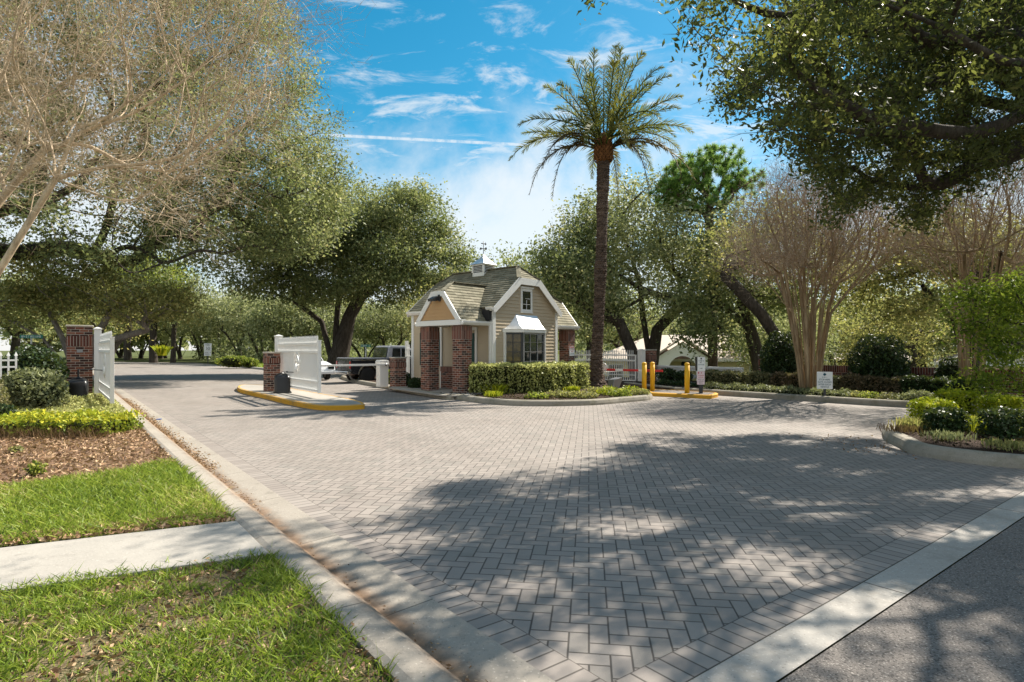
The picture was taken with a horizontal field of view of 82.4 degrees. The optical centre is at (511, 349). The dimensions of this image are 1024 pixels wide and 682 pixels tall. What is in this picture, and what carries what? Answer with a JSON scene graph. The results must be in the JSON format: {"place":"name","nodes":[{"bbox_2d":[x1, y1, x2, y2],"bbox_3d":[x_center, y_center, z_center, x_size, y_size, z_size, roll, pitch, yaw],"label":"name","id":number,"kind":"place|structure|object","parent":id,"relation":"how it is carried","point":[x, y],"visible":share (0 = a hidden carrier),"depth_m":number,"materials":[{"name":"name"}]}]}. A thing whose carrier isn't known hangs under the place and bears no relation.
{"place":"outdoors","nodes":[
{"label":"outdoors","id":0,"kind":"place"},
{"bbox_2d":[0,521,268,594],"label":"sidewalk","id":1,"kind":"structure","parent":0,"point":[29,562],"depth_m":3.98,"materials":[{"name":"concrete"}]},
{"bbox_2d":[0,364,487,681],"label":"lawn soil","id":2,"kind":"structure","parent":0,"point":[374,664],"depth_m":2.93,"materials":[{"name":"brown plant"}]},
{"bbox_2d":[0,395,168,485],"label":"mulch bed","id":3,"kind":"object","parent":2,"relation":"on","point":[70,467],"visible":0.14,"depth_m":7.76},
{"bbox_2d":[0,366,70,410],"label":"light shrub","id":4,"kind":"object","parent":3,"relation":"on","point":[31,388],"visible":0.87,"depth_m":12.98,"materials":[{"name":"green plant"}]},
{"bbox_2d":[2,344,69,385],"bbox_3d":[-12.119,0.635,14.822,1.637,1.564,1.463,0,0,0],"label":"dark shrub","id":5,"kind":"object","parent":3,"relation":"on","point":[38,357],"visible":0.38,"depth_m":14.65,"materials":[{"name":"green plant"}]},
{"bbox_2d":[0,424,116,439],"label":"dry stems","id":6,"kind":"object","parent":3,"relation":"on","point":[30,433],"visible":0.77,"depth_m":9.22,"materials":[{"name":"brown plant"}]},
{"bbox_2d":[8,393,134,422],"bbox_3d":[-10.325,1.298,13.440,2.183,0.176,9.620,0,0,-38],"label":"ground cover","id":7,"kind":"object","parent":3,"relation":"on","point":[75,403],"visible":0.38,"depth_m":13.14,"materials":[{"name":"green plant"}]},
{"bbox_2d":[0,407,145,436],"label":"hedge","id":8,"kind":"object","parent":3,"relation":"on","point":[76,419],"visible":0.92,"depth_m":9.55,"materials":[{"name":"yellow plant"}]},
{"bbox_2d":[65,325,93,392],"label":"brick pillar","id":9,"kind":"structure","parent":3,"relation":"on","point":[79,341],"depth_m":16.82,"materials":[{"name":"brick"}]},
{"bbox_2d":[93,327,101,394],"bbox_3d":[-12.000,0.425,16.950,0.206,2.150,0.206,0,0,-38],"label":"gate post","id":10,"kind":"object","parent":9,"relation":"attached to","point":[97,331],"visible":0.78,"depth_m":16.86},
{"bbox_2d":[67,368,102,398],"bbox_3d":[-11.555,0.980,15.747,1.640,0.920,0.631,0,0,42],"label":"gate operator","id":11,"kind":"object","parent":3,"relation":"on","point":[78,386],"visible":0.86,"depth_m":16.00,"materials":[{"name":"black plastic"}]},
{"bbox_2d":[98,330,114,403],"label":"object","id":12,"kind":"structure","parent":11,"relation":"attached to","point":[106,365],"depth_m":14.35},
{"bbox_2d":[0,0,379,275],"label":"bare crape myrtle","id":13,"kind":"object","parent":3,"relation":"on","point":[8,188],"visible":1,"depth_m":9.65,"materials":[{"name":"beige plant"}]},
{"bbox_2d":[0,468,229,546],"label":"lawn patch","id":14,"kind":"object","parent":2,"relation":"on","point":[107,519],"depth_m":4.72,"materials":[{"name":"green plant"}]},
{"bbox_2d":[0,456,397,681],"bbox_3d":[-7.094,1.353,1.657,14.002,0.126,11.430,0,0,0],"label":"grass","id":15,"kind":"structure","parent":2,"relation":"on","point":[70,489],"depth_m":3.23,"materials":[{"name":"green plant"}]},
{"bbox_2d":[114,358,585,362],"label":"thicket floor","id":16,"kind":"structure","parent":0,"point":[190,361],"depth_m":69.45,"materials":[{"name":"soil"}]},
{"bbox_2d":[133,321,198,358],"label":"tree","id":17,"kind":"object","parent":16,"relation":"on","point":[180,335],"visible":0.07,"depth_m":83.10,"materials":[{"name":"green plant"}]},
{"bbox_2d":[176,286,248,356],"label":"tree","id":18,"kind":"object","parent":16,"relation":"on","point":[194,330],"visible":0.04,"depth_m":75.34,"materials":[{"name":"green plant"}]},
{"bbox_2d":[190,285,269,355],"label":"tree","id":19,"kind":"object","parent":16,"relation":"on","point":[216,323],"visible":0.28,"depth_m":65.44,"materials":[{"name":"green plant"}]},
{"bbox_2d":[208,287,294,361],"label":"tree","id":20,"kind":"object","parent":16,"relation":"on","point":[238,309],"visible":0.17,"depth_m":61.65,"materials":[{"name":"green plant"}]},
{"bbox_2d":[233,287,325,350],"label":"tree","id":21,"kind":"object","parent":16,"relation":"on","point":[257,323],"visible":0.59,"depth_m":57.34,"materials":[{"name":"green plant"}]},
{"bbox_2d":[190,334,409,362],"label":"undergrowth","id":22,"kind":"object","parent":16,"relation":"on","point":[248,353],"visible":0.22,"depth_m":66.61,"materials":[{"name":"green plant"}]},
{"bbox_2d":[259,290,349,342],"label":"tree","id":23,"kind":"object","parent":16,"relation":"on","point":[313,325],"visible":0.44,"depth_m":57.56,"materials":[{"name":"green plant"}]},
{"bbox_2d":[307,294,397,356],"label":"tree","id":24,"kind":"object","parent":16,"relation":"on","point":[331,321],"visible":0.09,"depth_m":53.81,"materials":[{"name":"green plant"}]},
{"bbox_2d":[328,297,410,350],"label":"tree","id":25,"kind":"object","parent":16,"relation":"on","point":[367,325],"visible":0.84,"depth_m":50.77,"materials":[{"name":"green plant"}]},
{"bbox_2d":[0,350,1023,681],"bbox_3d":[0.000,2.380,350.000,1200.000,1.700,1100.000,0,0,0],"label":"ground","id":26,"kind":"structure","parent":0,"point":[136,354],"depth_m":4.09,"materials":[{"name":"soil"}]},
{"bbox_2d":[0,263,73,344],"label":"background tree","id":27,"kind":"object","parent":26,"relation":"on","point":[36,322],"visible":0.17,"depth_m":40.95,"materials":[{"name":"green wood"}]},
{"bbox_2d":[0,268,98,353],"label":"background tree","id":28,"kind":"object","parent":26,"relation":"on","point":[15,341],"visible":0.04,"depth_m":43.95,"materials":[{"name":"green wood"}]},
{"bbox_2d":[1,316,114,353],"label":"background tree","id":29,"kind":"object","parent":26,"relation":"on","point":[51,339],"visible":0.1,"depth_m":57.48,"materials":[{"name":"green plant"}]},
{"bbox_2d":[43,269,169,354],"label":"background tree","id":30,"kind":"object","parent":26,"relation":"on","point":[118,343],"visible":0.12,"depth_m":54.24,"materials":[{"name":"green plant"}]},
{"bbox_2d":[0,235,221,367],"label":"light limbed tree","id":31,"kind":"object","parent":26,"relation":"on","point":[42,295],"visible":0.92,"depth_m":26.28,"materials":[{"name":"green plant"}]},
{"bbox_2d":[112,240,207,362],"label":"background tree","id":32,"kind":"object","parent":26,"relation":"on","point":[153,356],"visible":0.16,"depth_m":65.56,"materials":[{"name":"green plant"}]},
{"bbox_2d":[131,259,219,362],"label":"background tree","id":33,"kind":"object","parent":26,"relation":"on","point":[173,339],"visible":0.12,"depth_m":65.76,"materials":[{"name":"green wood"}]},
{"bbox_2d":[0,0,373,301],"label":"spreading oak","id":34,"kind":"object","parent":26,"relation":"on","point":[290,208],"visible":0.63,"depth_m":27.04,"materials":[{"name":"green plant"}]},
{"bbox_2d":[93,370,554,681],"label":"gutter kerb","id":35,"kind":"structure","parent":26,"relation":"on","point":[287,526],"depth_m":3.51,"materials":[{"name":"concrete"}]},
{"bbox_2d":[201,172,489,369],"bbox_3d":[-10.404,-5.016,37.567,17.954,13.396,10.231,0,0,0],"label":"live oak","id":36,"kind":"object","parent":26,"relation":"on","point":[361,271],"visible":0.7,"depth_m":35.97,"materials":[{"name":"green plant"}]},
{"bbox_2d":[0,312,1005,362],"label":"woodland","id":37,"kind":"object","parent":26,"relation":"on","point":[54,344],"visible":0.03,"depth_m":87.58,"materials":[{"name":"green plant"}]},
{"bbox_2d":[467,239,557,297],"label":"background tree","id":38,"kind":"object","parent":26,"relation":"on","point":[503,256],"visible":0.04,"depth_m":45.71,"materials":[{"name":"green wood"}]},
{"bbox_2d":[499,236,593,340],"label":"background tree","id":39,"kind":"object","parent":26,"relation":"on","point":[524,265],"visible":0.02,"depth_m":44.08,"materials":[{"name":"green wood"}]},
{"bbox_2d":[516,183,640,377],"bbox_3d":[3.465,-3.259,30.113,6.728,11.600,6.225,0,0,0],"label":"live oak","id":40,"kind":"object","parent":26,"relation":"on","point":[553,259],"visible":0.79,"depth_m":29.56,"materials":[{"name":"green plant"}]},
{"bbox_2d":[558,281,650,369],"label":"background tree","id":41,"kind":"object","parent":26,"relation":"on","point":[588,341],"visible":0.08,"depth_m":51.17,"materials":[{"name":"green wood"}]},
{"bbox_2d":[575,287,678,351],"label":"background tree","id":42,"kind":"object","parent":26,"relation":"on","point":[618,339],"visible":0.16,"depth_m":54.66,"materials":[{"name":"green wood"}]},
{"bbox_2d":[549,159,750,364],"bbox_3d":[8.229,-4.142,32.788,12.606,12.362,9.906,0,0,0],"label":"live oak","id":43,"kind":"object","parent":26,"relation":"on","point":[663,250],"visible":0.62,"depth_m":31.18,"materials":[{"name":"green plant"}]},
{"bbox_2d":[647,142,767,366],"bbox_3d":[10.267,-3.949,30.994,6.382,13.897,4.375,0,0,0],"label":"pine tree","id":44,"kind":"object","parent":26,"relation":"on","point":[699,171],"visible":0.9,"depth_m":30.41,"materials":[{"name":"green plant"}]},
{"bbox_2d":[602,335,829,380],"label":"cream house","id":45,"kind":"structure","parent":26,"relation":"on","point":[670,355],"depth_m":45.35,"materials":[{"name":"paint"}]},
{"bbox_2d":[643,177,838,374],"bbox_3d":[11.466,-2.446,28.401,8.441,11.007,8.880,0,0,38],"label":"live oak","id":46,"kind":"object","parent":26,"relation":"on","point":[744,321],"visible":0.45,"depth_m":27.61,"materials":[{"name":"green plant"}]},
{"bbox_2d":[717,306,850,372],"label":"background tree","id":47,"kind":"object","parent":26,"relation":"on","point":[763,337],"visible":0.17,"depth_m":33.31,"materials":[{"name":"green plant"}]},
{"bbox_2d":[675,197,897,341],"bbox_3d":[12.217,-2.044,25.710,9.882,10.335,5.938,0,0,-9],"label":"live oak","id":48,"kind":"object","parent":26,"relation":"on","point":[752,304],"visible":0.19,"depth_m":24.89,"materials":[{"name":"green plant"}]},
{"bbox_2d":[576,0,1023,239],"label":"overhanging oak","id":49,"kind":"object","parent":26,"relation":"on","point":[946,46],"visible":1,"depth_m":8.77,"materials":[{"name":"green plant"}]},
{"bbox_2d":[815,298,893,365],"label":"background tree","id":50,"kind":"object","parent":26,"relation":"on","point":[843,362],"visible":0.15,"depth_m":36.87,"materials":[{"name":"green plant"}]},
{"bbox_2d":[828,292,961,366],"bbox_3d":[22.262,-0.206,33.767,7.250,7.072,7.059,0,0,43],"label":"background tree","id":51,"kind":"object","parent":26,"relation":"on","point":[914,339],"visible":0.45,"depth_m":33.28,"materials":[{"name":"green plant"}]},
{"bbox_2d":[831,272,962,366],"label":"background tree","id":52,"kind":"object","parent":26,"relation":"on","point":[938,341],"visible":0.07,"depth_m":40.68,"materials":[{"name":"green wood"}]},
{"bbox_2d":[795,365,1023,396],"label":"garden wall","id":53,"kind":"structure","parent":26,"relation":"on","point":[842,370],"depth_m":17.77,"materials":[{"name":"brick"}]},
{"bbox_2d":[798,188,1023,367],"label":"live oak","id":54,"kind":"object","parent":26,"relation":"on","point":[898,313],"visible":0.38,"depth_m":21.32,"materials":[{"name":"green plant"}]},
{"bbox_2d":[901,273,1023,360],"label":"background tree","id":55,"kind":"object","parent":26,"relation":"on","point":[953,344],"visible":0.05,"depth_m":36.61,"materials":[{"name":"green wood"}]},
{"bbox_2d":[0,0,1023,350],"label":"sky","id":56,"kind":"structure","parent":0,"point":[449,91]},
{"bbox_2d":[114,362,1023,681],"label":"paved road","id":57,"kind":"structure","parent":0,"point":[610,542],"depth_m":6.27,"materials":[{"name":"grey brick"}]},
{"bbox_2d":[239,385,362,405],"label":"median slab","id":58,"kind":"structure","parent":57,"relation":"on","point":[311,397],"depth_m":16.75,"materials":[{"name":"concrete"}]},
{"bbox_2d":[263,352,280,391],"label":"brick pillar","id":59,"kind":"structure","parent":58,"relation":"on","point":[271,364],"depth_m":19.12,"materials":[{"name":"brick"}]},
{"bbox_2d":[273,371,293,393],"bbox_3d":[-7.246,1.050,18.551,0.583,0.720,0.492,0,0,-25],"label":"gate operator","id":60,"kind":"object","parent":58,"relation":"on","point":[281,382],"visible":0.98,"depth_m":18.41,"materials":[{"name":"black plastic"}]},
{"bbox_2d":[277,335,321,392],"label":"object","id":61,"kind":"structure","parent":60,"relation":"attached to","point":[304,353],"depth_m":17.74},
{"bbox_2d":[237,385,364,410],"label":"median kerb","id":62,"kind":"structure","parent":57,"relation":"on","point":[310,405],"depth_m":15.28,"materials":[{"name":"yellow concrete"}]},
{"bbox_2d":[93,368,605,681],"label":"paver border","id":63,"kind":"object","parent":57,"relation":"on","point":[549,662],"visible":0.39,"depth_m":3.71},
{"bbox_2d":[333,346,410,380],"bbox_3d":[-5.728,0.660,27.577,4.900,1.680,1.760,0,0,-38],"label":"pickup truck","id":64,"kind":"object","parent":57,"relation":"on","point":[366,373],"visible":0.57,"depth_m":26.45,"materials":[{"name":"black"}]},
{"bbox_2d":[345,374,632,399],"bbox_3d":[-2.499,1.451,25.278,6.962,0.138,21.137,0,0,-30],"label":"island bed","id":65,"kind":"object","parent":57,"relation":"on","point":[521,397],"visible":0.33,"depth_m":17.19,"materials":[{"name":"brown soil"}]},
{"bbox_2d":[321,360,388,386],"bbox_3d":[-6.087,0.900,21.035,3.610,1.000,0.440,0,0,-38],"label":"barrier cabinet","id":66,"kind":"object","parent":65,"relation":"on","point":[381,373],"visible":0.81,"depth_m":21.82,"materials":[{"name":"white paint"}]},
{"bbox_2d":[389,357,406,389],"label":"brick pillar","id":67,"kind":"structure","parent":65,"relation":"on","point":[397,365],"depth_m":21.49,"materials":[{"name":"brick"}]},
{"bbox_2d":[389,386,480,396],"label":"porch paving","id":68,"kind":"structure","parent":65,"relation":"on","point":[445,390],"depth_m":19.00,"materials":[{"name":"concrete"}]},
{"bbox_2d":[406,241,579,392],"bbox_3d":[-0.898,-1.270,21.706,4.832,5.540,6.730,0,0,41],"label":"gatehouse","id":69,"kind":"object","parent":65,"relation":"on","point":[485,310],"visible":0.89,"depth_m":19.71,"materials":[{"name":"beige"}]},
{"bbox_2d":[503,314,545,366],"bbox_3d":[0.627,0.150,20.199,0.553,2.700,2.380,0,0,41],"label":"bay window","id":70,"kind":"structure","parent":69,"relation":"in","point":[524,339],"depth_m":19.80,"materials":[{"name":"beige"}]},
{"bbox_2d":[519,286,533,313],"bbox_3d":[0.517,-1.723,20.388,0.068,0.915,0.720,0,0,41],"label":"window frame","id":71,"kind":"structure","parent":69,"relation":"in","point":[526,292],"depth_m":20.36,"materials":[{"name":"white paint"}]},
{"bbox_2d":[468,360,590,393],"bbox_3d":[0.784,0.886,19.492,4.858,1.069,1.538,0,0,-32],"label":"clipped hedge","id":72,"kind":"object","parent":65,"relation":"on","point":[536,376],"visible":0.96,"depth_m":18.66,"materials":[{"name":"green plant"}]},
{"bbox_2d":[507,42,695,387],"bbox_3d":[3.285,-5.230,21.060,6.799,13.220,4.952,0,0,12],"label":"palm tree","id":73,"kind":"object","parent":65,"relation":"on","point":[603,146],"visible":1,"depth_m":21.36,"materials":[{"name":"green plant"}]},
{"bbox_2d":[440,391,1023,451],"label":"bark chips","id":74,"kind":"object","parent":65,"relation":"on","point":[921,435],"visible":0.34,"depth_m":9.30,"materials":[{"name":"brown wood"}]},
{"bbox_2d":[340,374,652,405],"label":"island kerb","id":75,"kind":"structure","parent":57,"relation":"on","point":[577,402],"depth_m":16.24,"materials":[{"name":"concrete"}]},
{"bbox_2d":[651,389,713,394],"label":"reader island slab","id":76,"kind":"structure","parent":57,"relation":"on","point":[677,391],"depth_m":18.89,"materials":[{"name":"concrete"}]},
{"bbox_2d":[695,357,704,392],"bbox_3d":[5.966,0.815,18.563,0.280,1.170,0.158,0,0,6],"label":"reader sign","id":77,"kind":"object","parent":76,"relation":"on","point":[700,365],"visible":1,"depth_m":18.49,"materials":[{"name":"metal"}]},
{"bbox_2d":[650,389,717,398],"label":"curb","id":78,"kind":"structure","parent":57,"relation":"on","point":[702,396],"depth_m":18.27,"materials":[{"name":"yellow concrete"}]},
{"bbox_2d":[613,475,1023,681],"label":"paver edge course","id":79,"kind":"object","parent":57,"relation":"on","point":[694,658],"depth_m":3.46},
{"bbox_2d":[575,350,636,380],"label":"iron gate","id":80,"kind":"structure","parent":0,"point":[607,360],"depth_m":25.99,"materials":[{"name":"white metal"}]},
{"bbox_2d":[604,376,895,397],"bbox_3d":[8.571,1.450,21.080,5.119,0.140,20.997,0,0,-38],"label":"garden bed","id":81,"kind":"object","parent":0,"point":[631,385],"visible":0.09,"depth_m":22.57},
{"bbox_2d":[656,365,743,380],"bbox_3d":[7.637,1.150,24.365,0.160,0.900,4.269,0,0,-38],"label":"cross braced fence","id":82,"kind":"object","parent":81,"relation":"on","point":[682,368],"visible":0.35,"depth_m":24.38,"materials":[{"name":"white paint"}]},
{"bbox_2d":[705,369,747,386],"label":"hedge block","id":83,"kind":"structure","parent":81,"relation":"on","point":[728,376],"depth_m":21.26,"materials":[{"name":"green plant"}]},
{"bbox_2d":[744,370,773,388],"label":"hedge block","id":84,"kind":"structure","parent":81,"relation":"on","point":[762,377],"depth_m":20.27,"materials":[{"name":"green plant"}]},
{"bbox_2d":[703,380,853,396],"bbox_3d":[8.203,1.237,18.468,0.841,0.384,4.802,0,0,-38],"label":"edging hedge","id":85,"kind":"object","parent":81,"relation":"on","point":[788,389],"visible":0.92,"depth_m":18.18,"materials":[{"name":"green plant"}]},
{"bbox_2d":[758,330,803,372],"bbox_3d":[9.671,0.399,20.677,1.781,2.171,1.393,0,0,0],"label":"round shrub","id":86,"kind":"object","parent":81,"relation":"on","point":[779,352],"visible":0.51,"depth_m":20.36,"materials":[{"name":"green plant"}]},
{"bbox_2d":[693,145,943,390],"bbox_3d":[9.441,-2.535,18.360,6.912,8.272,6.938,0,0,0],"label":"bare crape myrtle","id":87,"kind":"object","parent":81,"relation":"on","point":[836,241],"visible":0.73,"depth_m":18.01,"materials":[{"name":"brown plant"}]},
{"bbox_2d":[817,372,832,395],"bbox_3d":[8.959,1.045,16.768,0.400,0.810,0.080,0,0,28],"label":"stop here sign","id":88,"kind":"object","parent":81,"relation":"on","point":[824,380],"visible":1,"depth_m":16.74,"materials":[{"name":"metal"}]},
{"bbox_2d":[838,372,862,392],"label":"hedge block","id":89,"kind":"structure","parent":81,"relation":"on","point":[848,381],"depth_m":17.89,"materials":[{"name":"green plant"}]},
{"bbox_2d":[846,334,910,379],"bbox_3d":[11.423,0.497,18.207,1.773,1.997,1.630,0,0,0],"label":"round shrub","id":90,"kind":"object","parent":81,"relation":"on","point":[876,358],"visible":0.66,"depth_m":17.84,"materials":[{"name":"green plant"}]},
{"bbox_2d":[855,374,904,396],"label":"hedge block","id":91,"kind":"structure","parent":81,"relation":"on","point":[877,384],"depth_m":17.25,"materials":[{"name":"green plant"}]},
{"bbox_2d":[898,373,952,395],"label":"hedge block","id":92,"kind":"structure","parent":81,"relation":"on","point":[931,384],"depth_m":16.40,"materials":[{"name":"green plant"}]},
{"bbox_2d":[859,93,1023,388],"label":"bare crape myrtle","id":93,"kind":"object","parent":81,"relation":"on","point":[964,260],"visible":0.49,"depth_m":15.77,"materials":[{"name":"brown plant"}]},
{"bbox_2d":[927,356,969,379],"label":"round shrub","id":94,"kind":"object","parent":81,"relation":"on","point":[946,368],"visible":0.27,"depth_m":16.65,"materials":[{"name":"green plant"}]},
{"bbox_2d":[780,518,1023,681],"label":"street","id":95,"kind":"structure","parent":0,"point":[961,620],"depth_m":3.09,"materials":[{"name":"grey asphalt"}]},
{"bbox_2d":[624,382,1023,411],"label":"garden kerb","id":96,"kind":"structure","parent":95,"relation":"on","point":[857,401],"depth_m":16.95,"materials":[{"name":"concrete"}]},
{"bbox_2d":[688,492,1023,681],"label":"concrete band","id":97,"kind":"object","parent":95,"relation":"on","point":[781,653],"depth_m":3.38,"materials":[{"name":"grey concrete"}]},
{"bbox_2d":[882,417,1023,468],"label":"island kerb","id":98,"kind":"structure","parent":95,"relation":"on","point":[908,444],"depth_m":7.90,"materials":[{"name":"concrete"}]},
{"bbox_2d":[902,415,1023,453],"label":"island bed","id":99,"kind":"object","parent":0,"point":[973,445],"visible":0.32,"depth_m":8.49,"materials":[{"name":"brown soil"}]},
{"bbox_2d":[903,396,959,422],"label":"clipped shrub","id":100,"kind":"object","parent":99,"relation":"on","point":[921,404],"visible":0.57,"depth_m":10.30,"materials":[{"name":"green plant"}]},
{"bbox_2d":[919,406,972,433],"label":"clipped shrub","id":101,"kind":"object","parent":99,"relation":"on","point":[952,420],"visible":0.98,"depth_m":9.46,"materials":[{"name":"green plant"}]},
{"bbox_2d":[920,429,976,442],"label":"grass clump","id":102,"kind":"object","parent":99,"relation":"on","point":[951,435],"visible":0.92,"depth_m":8.70,"materials":[{"name":"green plant"}]},
{"bbox_2d":[931,386,980,416],"bbox_3d":[8.732,1.046,11.507,0.700,0.660,0.739,0,0,0],"label":"clipped shrub","id":103,"kind":"object","parent":99,"relation":"on","point":[966,402],"visible":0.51,"depth_m":11.31,"materials":[{"name":"green plant"}]},
{"bbox_2d":[924,263,1023,403],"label":"bright shrub","id":104,"kind":"object","parent":99,"relation":"on","point":[996,311],"visible":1,"depth_m":12.31,"materials":[{"name":"green plant"}]},
{"bbox_2d":[974,406,1023,439],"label":"clipped shrub","id":105,"kind":"object","parent":99,"relation":"on","point":[1001,422],"visible":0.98,"depth_m":8.88,"materials":[{"name":"green plant"}]},
{"bbox_2d":[974,393,1023,419],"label":"clipped shrub","id":106,"kind":"object","parent":99,"relation":"on","point":[1000,399],"visible":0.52,"depth_m":10.47,"materials":[{"name":"green plant"}]},
{"bbox_2d":[980,437,1023,452],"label":"grass clump","id":107,"kind":"object","parent":99,"relation":"on","point":[1006,444],"visible":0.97,"depth_m":7.90,"materials":[{"name":"green plant"}]},
{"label":"far verge","id":108,"kind":"structure","parent":0,"visible":0},
{"bbox_2d":[214,355,258,367],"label":"verge shrub","id":109,"kind":"object","parent":108,"relation":"on","point":[232,361],"visible":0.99,"depth_m":45.70,"materials":[{"name":"green plant"}]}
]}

